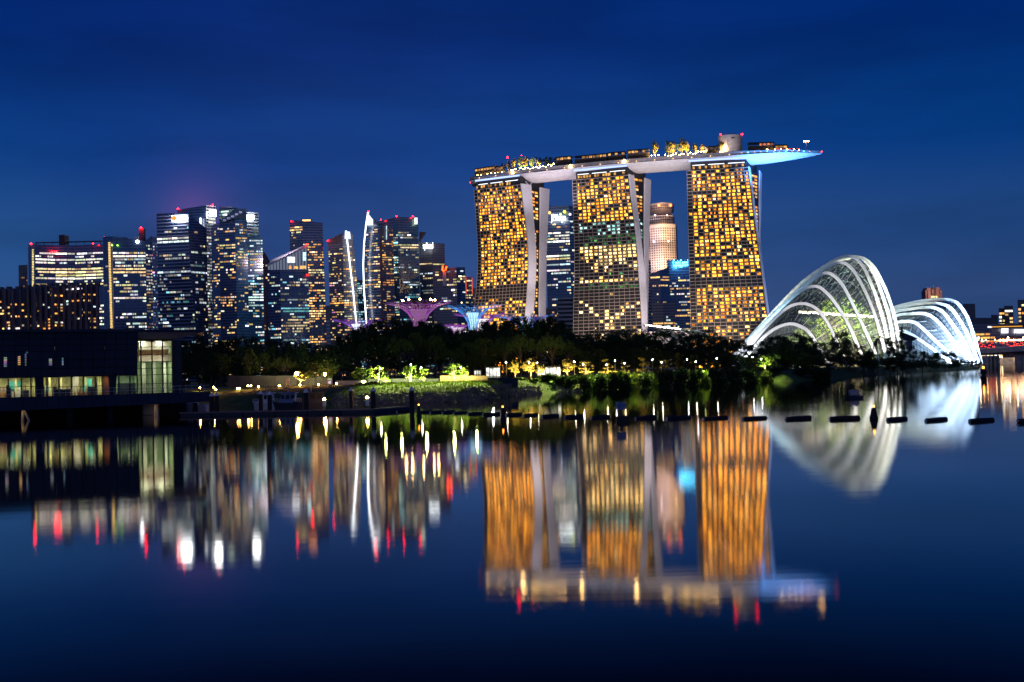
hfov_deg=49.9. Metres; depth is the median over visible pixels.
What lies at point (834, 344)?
leafy tree
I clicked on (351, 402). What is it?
mooring pile
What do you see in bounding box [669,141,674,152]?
tree
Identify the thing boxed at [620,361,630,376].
tiered tree
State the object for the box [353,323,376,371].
rain tree
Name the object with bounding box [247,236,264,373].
skyscraper
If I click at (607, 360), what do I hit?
tiered tree
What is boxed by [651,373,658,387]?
shrub
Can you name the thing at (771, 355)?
rain tree
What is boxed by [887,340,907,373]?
leafy tree
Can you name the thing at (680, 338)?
leafy tree
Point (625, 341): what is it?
leafy tree
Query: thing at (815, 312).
walkway
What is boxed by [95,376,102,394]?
window
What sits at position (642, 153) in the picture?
roof pavilion
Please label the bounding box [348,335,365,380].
rain tree
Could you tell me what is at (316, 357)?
rain tree
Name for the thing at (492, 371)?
lit window
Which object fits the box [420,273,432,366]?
window
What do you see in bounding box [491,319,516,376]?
leafy tree
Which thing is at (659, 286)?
office building
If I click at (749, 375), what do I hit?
shrub
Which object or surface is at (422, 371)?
tree
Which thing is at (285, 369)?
leafy tree
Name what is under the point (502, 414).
lit buoy
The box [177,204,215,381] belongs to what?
skyscraper
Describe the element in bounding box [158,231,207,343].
window
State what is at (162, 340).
window
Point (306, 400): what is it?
mooring pile
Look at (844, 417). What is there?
barrier float
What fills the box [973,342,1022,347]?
ramp road
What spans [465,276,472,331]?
office building
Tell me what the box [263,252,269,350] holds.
office building
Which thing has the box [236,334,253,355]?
leafy tree
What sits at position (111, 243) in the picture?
window
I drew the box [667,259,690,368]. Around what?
skyscraper
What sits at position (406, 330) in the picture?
rain tree
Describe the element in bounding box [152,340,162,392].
window
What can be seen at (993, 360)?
road bridge
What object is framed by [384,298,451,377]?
funnel tower
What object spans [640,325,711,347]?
canopy hall
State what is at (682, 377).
shrub
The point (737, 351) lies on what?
leafy tree
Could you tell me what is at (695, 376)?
shrub
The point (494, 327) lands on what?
rain tree
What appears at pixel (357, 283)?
window
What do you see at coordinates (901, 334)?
conifer tree
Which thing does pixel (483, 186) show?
crown window
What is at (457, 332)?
rain tree
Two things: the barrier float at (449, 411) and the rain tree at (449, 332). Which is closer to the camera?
the barrier float at (449, 411)
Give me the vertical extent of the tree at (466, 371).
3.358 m
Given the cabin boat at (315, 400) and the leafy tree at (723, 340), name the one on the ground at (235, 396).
the leafy tree at (723, 340)
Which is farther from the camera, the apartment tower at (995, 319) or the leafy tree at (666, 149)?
the apartment tower at (995, 319)
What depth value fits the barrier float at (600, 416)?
104.65 m
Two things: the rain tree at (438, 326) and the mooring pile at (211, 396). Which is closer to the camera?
the mooring pile at (211, 396)
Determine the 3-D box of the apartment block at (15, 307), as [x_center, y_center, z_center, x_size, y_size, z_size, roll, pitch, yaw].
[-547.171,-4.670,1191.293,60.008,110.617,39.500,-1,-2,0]
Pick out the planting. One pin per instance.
(930, 354)
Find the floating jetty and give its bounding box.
[179,406,409,415]
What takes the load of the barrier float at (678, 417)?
on the water
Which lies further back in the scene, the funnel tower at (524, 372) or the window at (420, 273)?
the window at (420, 273)
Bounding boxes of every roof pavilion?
[474,165,497,175]
[495,166,505,172]
[556,156,572,165]
[574,153,607,163]
[607,151,625,160]
[627,148,649,158]
[705,146,718,152]
[747,142,774,150]
[774,144,787,149]
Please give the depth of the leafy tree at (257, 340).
340.50 m
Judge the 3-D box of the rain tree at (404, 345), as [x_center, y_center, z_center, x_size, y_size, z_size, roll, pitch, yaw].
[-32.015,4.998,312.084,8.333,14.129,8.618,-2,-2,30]
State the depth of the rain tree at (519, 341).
306.20 m
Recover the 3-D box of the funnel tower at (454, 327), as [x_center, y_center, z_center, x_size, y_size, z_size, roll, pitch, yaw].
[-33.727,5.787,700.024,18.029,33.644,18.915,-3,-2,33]
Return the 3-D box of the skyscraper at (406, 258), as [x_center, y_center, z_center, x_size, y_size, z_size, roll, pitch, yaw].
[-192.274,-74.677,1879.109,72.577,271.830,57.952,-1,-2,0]
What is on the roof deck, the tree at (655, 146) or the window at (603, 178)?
the tree at (655, 146)
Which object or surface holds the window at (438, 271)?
in the office building at (449, 285)
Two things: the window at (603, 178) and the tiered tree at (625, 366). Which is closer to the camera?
the tiered tree at (625, 366)
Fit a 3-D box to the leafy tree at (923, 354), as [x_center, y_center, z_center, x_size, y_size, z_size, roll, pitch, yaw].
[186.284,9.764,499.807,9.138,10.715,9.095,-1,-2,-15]
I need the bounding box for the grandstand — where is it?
[985,323,1023,335]
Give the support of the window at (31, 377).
in the pier building at (75, 361)
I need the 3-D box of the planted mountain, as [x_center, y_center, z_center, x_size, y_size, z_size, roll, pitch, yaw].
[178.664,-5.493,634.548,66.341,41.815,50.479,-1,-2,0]
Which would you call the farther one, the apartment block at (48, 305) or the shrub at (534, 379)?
the apartment block at (48, 305)
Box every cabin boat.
[186,402,208,410]
[252,388,275,409]
[272,392,298,409]
[292,391,325,409]
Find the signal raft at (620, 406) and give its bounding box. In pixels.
[616,400,628,421]
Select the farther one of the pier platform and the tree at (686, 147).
the tree at (686, 147)
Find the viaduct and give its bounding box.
[981,339,1023,354]
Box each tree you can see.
[181,340,194,384]
[189,336,205,351]
[201,339,220,384]
[208,353,232,386]
[210,339,234,363]
[216,346,235,385]
[226,337,241,368]
[227,353,246,375]
[229,344,254,375]
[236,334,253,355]
[240,349,260,375]
[247,335,265,363]
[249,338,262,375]
[254,353,273,375]
[262,338,277,356]
[265,344,281,375]
[269,336,294,355]
[270,354,296,375]
[279,348,293,375]
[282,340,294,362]
[286,357,311,375]
[291,347,308,371]
[292,339,308,352]
[293,371,307,385]
[298,341,315,355]
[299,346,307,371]
[302,359,323,384]
[306,350,325,373]
[309,343,324,370]
[317,359,339,384]
[320,344,346,355]
[321,350,339,373]
[334,336,354,376]
[336,342,355,380]
[338,345,360,380]
[345,325,361,361]
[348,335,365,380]
[349,367,372,380]
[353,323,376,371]
[354,340,379,381]
[361,329,381,378]
[368,365,388,382]
[369,318,388,364]
[373,337,398,375]
[376,328,401,378]
[379,375,390,381]
[381,317,403,378]
[385,335,413,378]
[393,319,417,377]
[398,325,417,378]
[398,365,417,381]
[404,332,429,378]
[414,318,428,378]
[418,323,432,378]
[418,368,429,378]
[423,334,447,378]
[424,320,445,377]
[427,328,448,378]
[435,346,468,372]
[438,328,453,375]
[442,363,462,380]
[450,329,467,364]
[455,342,484,375]
[459,366,468,377]
[460,325,479,343]
[466,330,496,368]
[466,337,501,375]
[477,318,492,332]
[481,320,507,367]
[486,329,510,377]
[489,337,519,377]
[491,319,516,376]
[499,326,517,375]
[506,334,534,376]
[508,315,531,376]
[508,360,519,376]
[510,158,515,167]
[514,322,532,376]
[517,157,522,167]
[520,357,536,378]
[522,156,528,166]
[525,312,547,359]
[526,328,547,366]
[531,320,553,356]
[536,332,566,365]
[536,362,545,374]
[540,313,561,331]
[542,156,548,165]
[544,326,565,361]
[547,156,554,164]
[553,341,583,375]
[554,319,572,374]
[557,338,586,374]
[561,359,576,374]
[574,351,595,375]
[578,361,593,373]
[591,339,615,370]
[591,349,610,372]
[599,359,617,373]
[605,329,622,367]
[608,346,628,372]
[618,328,637,372]
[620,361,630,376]
[621,347,644,371]
[622,335,640,372]
[636,337,654,372]
[636,357,649,375]
[640,347,664,372]
[647,337,671,370]
[652,141,658,154]
[655,350,675,369]
[657,359,669,378]
[658,331,675,368]
[665,140,671,153]
[668,339,688,369]
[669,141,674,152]
[669,331,688,354]
[673,352,684,371]
[674,350,692,367]
[679,138,686,154]
[679,334,701,350]
[684,141,689,151]
[685,342,701,369]
[686,354,698,371]
[689,334,712,368]
[689,350,714,369]
[697,344,715,363]
[703,360,722,370]
[706,335,728,368]
[708,350,735,367]
[715,346,730,361]
[721,338,734,355]
[725,346,745,366]
[728,354,747,365]
[729,339,748,368]
[742,344,765,355]
[746,357,757,370]
[756,336,779,353]
[757,355,771,366]
[761,345,779,362]
[762,353,780,365]
[765,344,797,362]
[773,335,791,352]
[786,332,807,356]
[795,344,813,362]
[797,336,818,350]
[809,342,829,365]
[812,349,826,366]
[817,353,843,367]
[823,341,845,369]
[831,331,851,368]
[841,340,860,368]
[853,345,873,374]
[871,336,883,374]
[882,336,895,374]
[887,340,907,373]
[898,326,905,373]
[903,344,920,372]
[915,351,932,371]
[926,353,942,370]
[935,349,957,366]
[949,356,962,369]
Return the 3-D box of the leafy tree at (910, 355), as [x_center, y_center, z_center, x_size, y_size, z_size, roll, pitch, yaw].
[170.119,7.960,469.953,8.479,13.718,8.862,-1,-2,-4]
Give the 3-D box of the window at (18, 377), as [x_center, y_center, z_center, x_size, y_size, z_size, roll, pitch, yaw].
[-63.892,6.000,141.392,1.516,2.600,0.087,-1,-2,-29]
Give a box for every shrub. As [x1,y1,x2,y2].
[526,378,538,381]
[536,373,558,381]
[553,375,568,385]
[562,373,580,388]
[577,372,593,390]
[589,377,598,390]
[592,371,610,389]
[606,369,626,389]
[616,370,634,388]
[631,369,640,388]
[637,369,653,387]
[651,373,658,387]
[656,367,675,387]
[672,367,690,386]
[685,368,704,385]
[698,367,710,384]
[704,366,729,384]
[741,367,759,381]
[757,369,772,381]
[767,367,791,371]
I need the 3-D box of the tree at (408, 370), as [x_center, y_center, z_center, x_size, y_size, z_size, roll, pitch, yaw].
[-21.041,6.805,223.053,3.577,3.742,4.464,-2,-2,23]
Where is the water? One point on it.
(440, 546)
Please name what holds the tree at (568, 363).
on the ground at (235, 396)
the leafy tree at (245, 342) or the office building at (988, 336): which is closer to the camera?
the leafy tree at (245, 342)
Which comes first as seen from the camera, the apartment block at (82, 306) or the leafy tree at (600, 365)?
the leafy tree at (600, 365)
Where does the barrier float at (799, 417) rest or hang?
on the water
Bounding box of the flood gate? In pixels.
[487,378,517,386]
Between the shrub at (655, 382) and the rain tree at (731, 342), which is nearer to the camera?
the shrub at (655, 382)
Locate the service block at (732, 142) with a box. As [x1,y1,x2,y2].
[718,134,742,151]
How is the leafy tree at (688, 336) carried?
on the ground at (235, 396)
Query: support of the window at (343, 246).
in the skyscraper at (343, 294)
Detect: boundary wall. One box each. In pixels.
[228,376,331,386]
[336,381,366,384]
[368,379,439,382]
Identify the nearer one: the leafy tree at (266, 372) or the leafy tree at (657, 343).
the leafy tree at (266, 372)
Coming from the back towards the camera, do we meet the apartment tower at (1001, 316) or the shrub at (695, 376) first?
the apartment tower at (1001, 316)
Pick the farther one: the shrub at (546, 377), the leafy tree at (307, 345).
the leafy tree at (307, 345)
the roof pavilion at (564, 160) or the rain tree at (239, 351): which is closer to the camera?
the rain tree at (239, 351)
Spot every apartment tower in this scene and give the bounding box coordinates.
[19,265,27,287]
[921,285,941,301]
[963,304,975,331]
[975,318,992,323]
[991,315,997,323]
[999,308,1004,323]
[1004,306,1013,323]
[1018,300,1023,323]
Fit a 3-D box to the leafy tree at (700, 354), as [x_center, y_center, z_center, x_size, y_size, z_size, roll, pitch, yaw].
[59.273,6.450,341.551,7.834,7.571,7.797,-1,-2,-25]
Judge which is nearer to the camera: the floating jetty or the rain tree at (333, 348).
the floating jetty
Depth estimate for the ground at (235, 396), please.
214.06 m
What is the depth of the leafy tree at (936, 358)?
519.12 m
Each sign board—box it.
[286,378,289,386]
[327,378,331,385]
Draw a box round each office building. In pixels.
[28,235,103,328]
[103,227,153,329]
[152,237,157,329]
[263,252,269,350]
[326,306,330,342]
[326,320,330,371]
[357,280,365,376]
[433,265,466,375]
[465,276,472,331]
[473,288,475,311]
[546,308,556,367]
[558,297,573,372]
[648,260,651,368]
[650,267,669,330]
[652,302,675,369]
[970,332,1000,356]
[973,324,1023,331]
[1000,336,1023,357]
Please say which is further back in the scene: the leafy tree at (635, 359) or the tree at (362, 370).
the leafy tree at (635, 359)
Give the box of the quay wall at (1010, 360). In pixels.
[975,355,1014,364]
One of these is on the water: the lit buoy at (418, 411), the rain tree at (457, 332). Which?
the lit buoy at (418, 411)
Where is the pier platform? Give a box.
[0,385,209,420]
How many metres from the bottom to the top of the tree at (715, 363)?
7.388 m
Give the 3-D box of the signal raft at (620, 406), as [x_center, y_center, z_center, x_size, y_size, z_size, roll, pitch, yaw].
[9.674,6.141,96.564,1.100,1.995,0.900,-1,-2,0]
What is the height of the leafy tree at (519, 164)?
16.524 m
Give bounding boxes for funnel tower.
[332,318,385,376]
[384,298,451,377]
[443,303,500,374]
[444,324,469,373]
[454,312,508,331]
[498,315,551,374]
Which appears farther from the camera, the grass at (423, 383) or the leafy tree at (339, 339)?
the leafy tree at (339, 339)
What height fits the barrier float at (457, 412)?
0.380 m
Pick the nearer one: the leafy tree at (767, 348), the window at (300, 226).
the leafy tree at (767, 348)
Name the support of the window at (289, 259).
in the skyscraper at (288, 297)
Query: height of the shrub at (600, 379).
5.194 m
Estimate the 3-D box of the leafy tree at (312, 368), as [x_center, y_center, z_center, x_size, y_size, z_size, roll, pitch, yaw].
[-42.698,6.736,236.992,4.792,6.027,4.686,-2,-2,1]
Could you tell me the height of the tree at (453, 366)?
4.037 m
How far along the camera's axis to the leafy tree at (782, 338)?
431.92 m
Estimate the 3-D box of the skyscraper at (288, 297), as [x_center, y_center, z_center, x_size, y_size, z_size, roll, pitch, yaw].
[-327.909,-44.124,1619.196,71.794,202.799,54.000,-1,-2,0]
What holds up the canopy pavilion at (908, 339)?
on the glass dome at (840, 278)
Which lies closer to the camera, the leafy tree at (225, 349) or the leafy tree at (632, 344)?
the leafy tree at (225, 349)
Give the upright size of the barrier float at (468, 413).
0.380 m
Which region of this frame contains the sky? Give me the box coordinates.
[0,0,1023,376]
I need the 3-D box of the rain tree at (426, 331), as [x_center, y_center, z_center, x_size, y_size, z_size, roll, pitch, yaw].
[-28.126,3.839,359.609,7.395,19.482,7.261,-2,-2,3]
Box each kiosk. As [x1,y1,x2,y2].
[473,369,481,375]
[485,367,499,377]
[537,366,560,375]
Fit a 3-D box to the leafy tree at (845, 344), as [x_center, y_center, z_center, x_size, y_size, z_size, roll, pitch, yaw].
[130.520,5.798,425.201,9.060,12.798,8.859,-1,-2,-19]
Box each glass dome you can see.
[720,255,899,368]
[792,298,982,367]
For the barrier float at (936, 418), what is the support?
on the water
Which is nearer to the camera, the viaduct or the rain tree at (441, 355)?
the rain tree at (441, 355)
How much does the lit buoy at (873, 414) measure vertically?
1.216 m
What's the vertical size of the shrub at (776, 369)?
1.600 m
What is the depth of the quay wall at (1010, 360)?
1235.43 m
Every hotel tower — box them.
[474,175,549,374]
[572,165,650,371]
[687,157,768,369]
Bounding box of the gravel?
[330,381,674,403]
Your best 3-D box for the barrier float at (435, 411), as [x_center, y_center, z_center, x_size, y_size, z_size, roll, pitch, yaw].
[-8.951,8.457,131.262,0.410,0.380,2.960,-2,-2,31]
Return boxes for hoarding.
[440,376,486,381]
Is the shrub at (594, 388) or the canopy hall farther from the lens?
the canopy hall
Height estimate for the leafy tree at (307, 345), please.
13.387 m
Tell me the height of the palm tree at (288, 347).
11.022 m
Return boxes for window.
[4,357,6,366]
[8,377,20,397]
[21,377,30,397]
[31,377,35,396]
[36,252,103,321]
[43,377,46,396]
[47,377,58,396]
[59,376,71,395]
[71,376,83,395]
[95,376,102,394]
[104,243,152,329]
[119,375,129,393]
[130,375,137,393]
[137,340,141,393]
[141,340,152,393]
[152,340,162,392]
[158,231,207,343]
[162,340,172,392]
[172,340,175,392]
[175,340,181,392]
[207,224,212,343]
[212,224,248,343]
[219,210,258,235]
[248,243,263,332]
[269,276,308,345]
[287,257,294,262]
[290,226,326,357]
[329,246,357,363]
[357,283,364,366]
[364,230,395,374]
[393,232,419,372]
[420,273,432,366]
[435,271,465,367]
[476,182,509,187]
[476,186,526,372]
[486,368,499,375]
[532,191,537,370]
[538,367,559,374]
[547,226,573,299]
[578,171,623,177]
[578,178,640,366]
[635,178,642,237]
[649,227,675,272]
[650,216,672,223]
[651,204,671,209]
[670,277,690,324]
[689,169,766,367]
[693,163,743,168]
[752,175,757,223]
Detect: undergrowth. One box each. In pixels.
[182,324,983,386]
[986,354,1023,357]
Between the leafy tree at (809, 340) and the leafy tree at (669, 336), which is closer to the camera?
the leafy tree at (669, 336)
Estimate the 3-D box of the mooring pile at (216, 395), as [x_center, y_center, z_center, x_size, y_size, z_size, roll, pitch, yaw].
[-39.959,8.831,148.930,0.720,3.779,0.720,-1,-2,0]
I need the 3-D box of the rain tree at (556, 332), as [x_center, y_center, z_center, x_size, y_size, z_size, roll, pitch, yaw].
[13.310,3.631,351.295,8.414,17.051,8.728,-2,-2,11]
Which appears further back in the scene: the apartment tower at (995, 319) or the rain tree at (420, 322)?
the apartment tower at (995, 319)
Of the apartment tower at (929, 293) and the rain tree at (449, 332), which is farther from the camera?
the apartment tower at (929, 293)
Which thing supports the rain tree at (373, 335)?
on the ground at (235, 396)
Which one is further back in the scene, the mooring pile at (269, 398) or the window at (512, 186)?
the window at (512, 186)
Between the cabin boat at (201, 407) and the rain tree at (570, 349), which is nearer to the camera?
the cabin boat at (201, 407)
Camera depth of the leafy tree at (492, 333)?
365.85 m
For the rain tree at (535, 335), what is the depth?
323.90 m
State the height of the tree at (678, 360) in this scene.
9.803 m
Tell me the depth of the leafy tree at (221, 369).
239.77 m
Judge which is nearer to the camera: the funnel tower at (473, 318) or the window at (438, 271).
the funnel tower at (473, 318)
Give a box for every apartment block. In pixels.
[0,285,31,328]
[31,283,66,328]
[66,282,99,328]
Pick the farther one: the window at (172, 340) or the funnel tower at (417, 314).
the funnel tower at (417, 314)
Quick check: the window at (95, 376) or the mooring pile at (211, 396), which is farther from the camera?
the mooring pile at (211, 396)
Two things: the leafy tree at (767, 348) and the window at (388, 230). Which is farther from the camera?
the window at (388, 230)
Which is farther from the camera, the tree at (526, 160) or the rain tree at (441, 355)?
the tree at (526, 160)
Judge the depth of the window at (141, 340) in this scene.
149.46 m
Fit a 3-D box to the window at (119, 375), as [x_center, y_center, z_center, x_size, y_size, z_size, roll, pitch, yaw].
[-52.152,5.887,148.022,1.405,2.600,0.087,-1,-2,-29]
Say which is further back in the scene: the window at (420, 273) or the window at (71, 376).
the window at (420, 273)
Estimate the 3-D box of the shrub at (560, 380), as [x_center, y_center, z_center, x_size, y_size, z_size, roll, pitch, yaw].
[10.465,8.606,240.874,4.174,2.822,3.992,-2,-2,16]
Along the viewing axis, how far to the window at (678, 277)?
1702.58 m
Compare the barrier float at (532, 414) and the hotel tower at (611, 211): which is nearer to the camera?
the barrier float at (532, 414)
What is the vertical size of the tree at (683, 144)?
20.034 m
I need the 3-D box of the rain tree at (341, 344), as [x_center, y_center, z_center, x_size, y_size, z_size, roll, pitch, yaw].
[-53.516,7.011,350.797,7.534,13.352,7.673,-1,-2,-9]
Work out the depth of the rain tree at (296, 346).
332.02 m
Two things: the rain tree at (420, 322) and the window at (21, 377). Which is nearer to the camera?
the window at (21, 377)
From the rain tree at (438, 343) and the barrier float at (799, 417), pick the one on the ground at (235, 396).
the rain tree at (438, 343)
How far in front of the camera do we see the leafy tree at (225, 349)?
293.51 m
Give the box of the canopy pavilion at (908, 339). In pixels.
[903,333,917,349]
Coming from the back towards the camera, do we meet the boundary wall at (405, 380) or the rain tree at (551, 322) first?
the rain tree at (551, 322)
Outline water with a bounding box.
[0,364,1023,681]
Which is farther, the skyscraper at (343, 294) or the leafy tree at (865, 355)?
the skyscraper at (343, 294)
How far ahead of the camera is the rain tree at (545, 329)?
346.85 m
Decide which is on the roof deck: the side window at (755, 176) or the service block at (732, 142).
the service block at (732, 142)
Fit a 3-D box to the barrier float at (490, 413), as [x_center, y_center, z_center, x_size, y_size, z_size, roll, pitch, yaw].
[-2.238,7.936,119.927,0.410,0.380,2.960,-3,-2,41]
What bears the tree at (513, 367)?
on the ground at (235, 396)
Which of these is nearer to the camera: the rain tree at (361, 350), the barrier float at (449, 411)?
the barrier float at (449, 411)
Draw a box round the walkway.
[798,311,873,317]
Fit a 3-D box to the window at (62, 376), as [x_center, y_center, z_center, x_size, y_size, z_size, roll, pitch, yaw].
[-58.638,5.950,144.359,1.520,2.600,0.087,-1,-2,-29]
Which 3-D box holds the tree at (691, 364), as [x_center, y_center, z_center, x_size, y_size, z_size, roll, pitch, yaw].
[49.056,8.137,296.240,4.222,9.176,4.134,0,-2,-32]
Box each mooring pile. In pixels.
[209,393,213,410]
[214,392,218,410]
[258,391,262,410]
[267,391,271,409]
[303,389,308,409]
[349,387,353,408]
[370,387,375,407]
[409,387,413,411]
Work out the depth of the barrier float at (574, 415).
107.38 m
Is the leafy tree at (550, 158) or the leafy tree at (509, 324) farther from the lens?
the leafy tree at (550, 158)
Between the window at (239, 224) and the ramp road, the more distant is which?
the window at (239, 224)
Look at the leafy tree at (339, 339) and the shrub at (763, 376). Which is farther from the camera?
the leafy tree at (339, 339)
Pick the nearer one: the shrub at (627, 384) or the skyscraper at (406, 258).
the shrub at (627, 384)
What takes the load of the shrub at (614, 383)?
on the ground at (235, 396)
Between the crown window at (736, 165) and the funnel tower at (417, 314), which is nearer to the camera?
the funnel tower at (417, 314)
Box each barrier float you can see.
[430,410,443,412]
[441,410,453,412]
[453,411,467,413]
[467,412,482,414]
[482,412,500,414]
[505,412,521,415]
[523,413,537,415]
[541,414,558,416]
[564,414,583,417]
[590,415,609,417]
[634,415,657,418]
[665,415,691,418]
[702,416,728,418]
[741,416,767,419]
[784,415,811,419]
[828,415,860,419]
[886,416,907,420]
[924,417,947,420]
[968,418,994,421]
[1016,418,1023,422]
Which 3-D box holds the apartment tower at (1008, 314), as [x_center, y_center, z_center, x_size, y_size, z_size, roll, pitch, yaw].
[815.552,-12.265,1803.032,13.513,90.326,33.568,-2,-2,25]
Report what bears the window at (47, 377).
in the pier building at (75, 361)
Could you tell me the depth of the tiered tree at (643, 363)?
276.11 m
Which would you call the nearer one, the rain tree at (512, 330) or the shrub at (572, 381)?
the shrub at (572, 381)
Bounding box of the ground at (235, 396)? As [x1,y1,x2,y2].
[182,364,977,404]
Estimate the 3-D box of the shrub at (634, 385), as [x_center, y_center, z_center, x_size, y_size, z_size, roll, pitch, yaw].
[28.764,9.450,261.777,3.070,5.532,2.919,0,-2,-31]
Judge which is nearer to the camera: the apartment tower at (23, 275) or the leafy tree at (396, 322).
the leafy tree at (396, 322)
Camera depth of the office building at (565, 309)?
1301.51 m
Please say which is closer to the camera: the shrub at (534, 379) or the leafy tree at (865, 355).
the shrub at (534, 379)
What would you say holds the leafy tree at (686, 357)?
on the ground at (235, 396)
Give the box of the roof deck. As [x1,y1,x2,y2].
[470,150,822,186]
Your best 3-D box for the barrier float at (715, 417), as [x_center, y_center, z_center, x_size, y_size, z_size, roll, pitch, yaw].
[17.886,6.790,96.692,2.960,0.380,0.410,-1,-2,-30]
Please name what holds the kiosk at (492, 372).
on the ground at (235, 396)
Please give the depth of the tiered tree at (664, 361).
281.34 m
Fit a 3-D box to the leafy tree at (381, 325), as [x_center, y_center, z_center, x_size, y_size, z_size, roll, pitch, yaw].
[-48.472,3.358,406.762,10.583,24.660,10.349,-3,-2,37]
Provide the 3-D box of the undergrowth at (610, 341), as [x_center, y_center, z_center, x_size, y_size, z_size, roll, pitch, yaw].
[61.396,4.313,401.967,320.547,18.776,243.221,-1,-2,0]
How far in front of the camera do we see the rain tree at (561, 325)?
409.68 m
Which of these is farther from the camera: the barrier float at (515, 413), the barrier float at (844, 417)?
the barrier float at (515, 413)
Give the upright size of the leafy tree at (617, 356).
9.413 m
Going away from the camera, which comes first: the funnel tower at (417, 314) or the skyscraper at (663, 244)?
the funnel tower at (417, 314)
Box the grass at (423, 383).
[339,373,658,401]
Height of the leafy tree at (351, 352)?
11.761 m
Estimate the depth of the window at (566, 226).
1598.26 m
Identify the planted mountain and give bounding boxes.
[782,296,885,366]
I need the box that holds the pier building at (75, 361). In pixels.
[0,328,203,397]
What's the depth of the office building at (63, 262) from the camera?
1520.98 m
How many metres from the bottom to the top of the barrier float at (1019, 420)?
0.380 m
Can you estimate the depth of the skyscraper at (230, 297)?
1683.90 m
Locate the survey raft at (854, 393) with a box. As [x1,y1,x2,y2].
[845,390,864,398]
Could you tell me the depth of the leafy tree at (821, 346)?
440.00 m
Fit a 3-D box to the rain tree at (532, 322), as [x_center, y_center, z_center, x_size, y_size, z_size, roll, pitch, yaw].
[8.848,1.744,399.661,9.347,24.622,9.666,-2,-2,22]
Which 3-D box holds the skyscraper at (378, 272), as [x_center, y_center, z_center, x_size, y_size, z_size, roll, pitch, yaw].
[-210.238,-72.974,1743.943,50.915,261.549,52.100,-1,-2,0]
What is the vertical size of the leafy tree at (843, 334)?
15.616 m
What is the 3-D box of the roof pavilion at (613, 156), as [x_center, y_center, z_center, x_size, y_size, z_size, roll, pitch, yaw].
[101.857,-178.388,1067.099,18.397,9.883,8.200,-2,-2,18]
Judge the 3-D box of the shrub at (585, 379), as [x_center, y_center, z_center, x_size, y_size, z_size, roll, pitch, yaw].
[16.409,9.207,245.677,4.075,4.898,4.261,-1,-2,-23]
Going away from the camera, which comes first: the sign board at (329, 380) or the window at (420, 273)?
the sign board at (329, 380)
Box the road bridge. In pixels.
[975,345,1023,364]
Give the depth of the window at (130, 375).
148.44 m
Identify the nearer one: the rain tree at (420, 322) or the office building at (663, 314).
the rain tree at (420, 322)
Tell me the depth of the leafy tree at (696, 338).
418.18 m
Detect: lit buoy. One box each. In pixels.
[416,404,421,415]
[500,406,505,418]
[869,405,877,418]
[980,366,986,377]
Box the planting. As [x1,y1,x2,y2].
[907,351,964,363]
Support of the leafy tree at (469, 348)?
on the ground at (235, 396)
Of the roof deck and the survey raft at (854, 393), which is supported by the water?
the survey raft at (854, 393)
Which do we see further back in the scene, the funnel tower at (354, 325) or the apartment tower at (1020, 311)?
the apartment tower at (1020, 311)
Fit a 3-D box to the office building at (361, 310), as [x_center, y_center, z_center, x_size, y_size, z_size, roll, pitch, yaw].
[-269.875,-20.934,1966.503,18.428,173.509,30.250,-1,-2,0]
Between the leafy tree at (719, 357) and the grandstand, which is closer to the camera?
the leafy tree at (719, 357)
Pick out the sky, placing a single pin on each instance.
(115, 115)
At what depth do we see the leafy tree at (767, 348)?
382.45 m
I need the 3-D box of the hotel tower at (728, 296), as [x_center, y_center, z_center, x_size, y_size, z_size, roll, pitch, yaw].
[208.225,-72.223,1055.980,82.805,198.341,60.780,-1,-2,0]
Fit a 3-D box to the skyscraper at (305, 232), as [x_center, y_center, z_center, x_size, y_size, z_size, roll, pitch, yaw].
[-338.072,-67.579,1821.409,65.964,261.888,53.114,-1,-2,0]
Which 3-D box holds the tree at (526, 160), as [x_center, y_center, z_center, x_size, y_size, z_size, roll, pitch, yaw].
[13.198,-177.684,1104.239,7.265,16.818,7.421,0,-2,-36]
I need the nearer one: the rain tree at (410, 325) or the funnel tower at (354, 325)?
the rain tree at (410, 325)
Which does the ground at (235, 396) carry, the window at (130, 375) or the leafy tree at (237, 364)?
the leafy tree at (237, 364)
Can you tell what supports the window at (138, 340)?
in the pier building at (75, 361)
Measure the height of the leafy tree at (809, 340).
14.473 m
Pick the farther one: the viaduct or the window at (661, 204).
the window at (661, 204)
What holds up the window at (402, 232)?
in the skyscraper at (406, 258)
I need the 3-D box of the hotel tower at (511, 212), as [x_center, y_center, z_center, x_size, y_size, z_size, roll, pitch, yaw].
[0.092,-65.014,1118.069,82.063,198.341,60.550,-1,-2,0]
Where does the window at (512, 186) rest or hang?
in the hotel tower at (511, 212)
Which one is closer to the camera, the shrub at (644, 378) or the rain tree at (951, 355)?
the shrub at (644, 378)
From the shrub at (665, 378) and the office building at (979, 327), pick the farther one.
the office building at (979, 327)
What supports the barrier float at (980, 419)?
on the water
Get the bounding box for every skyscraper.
[157,213,208,381]
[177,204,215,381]
[211,209,248,379]
[219,207,258,236]
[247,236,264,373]
[267,244,309,375]
[290,220,326,375]
[328,231,358,377]
[363,211,396,376]
[379,216,419,376]
[419,232,444,375]
[547,206,573,320]
[649,202,677,272]
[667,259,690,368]

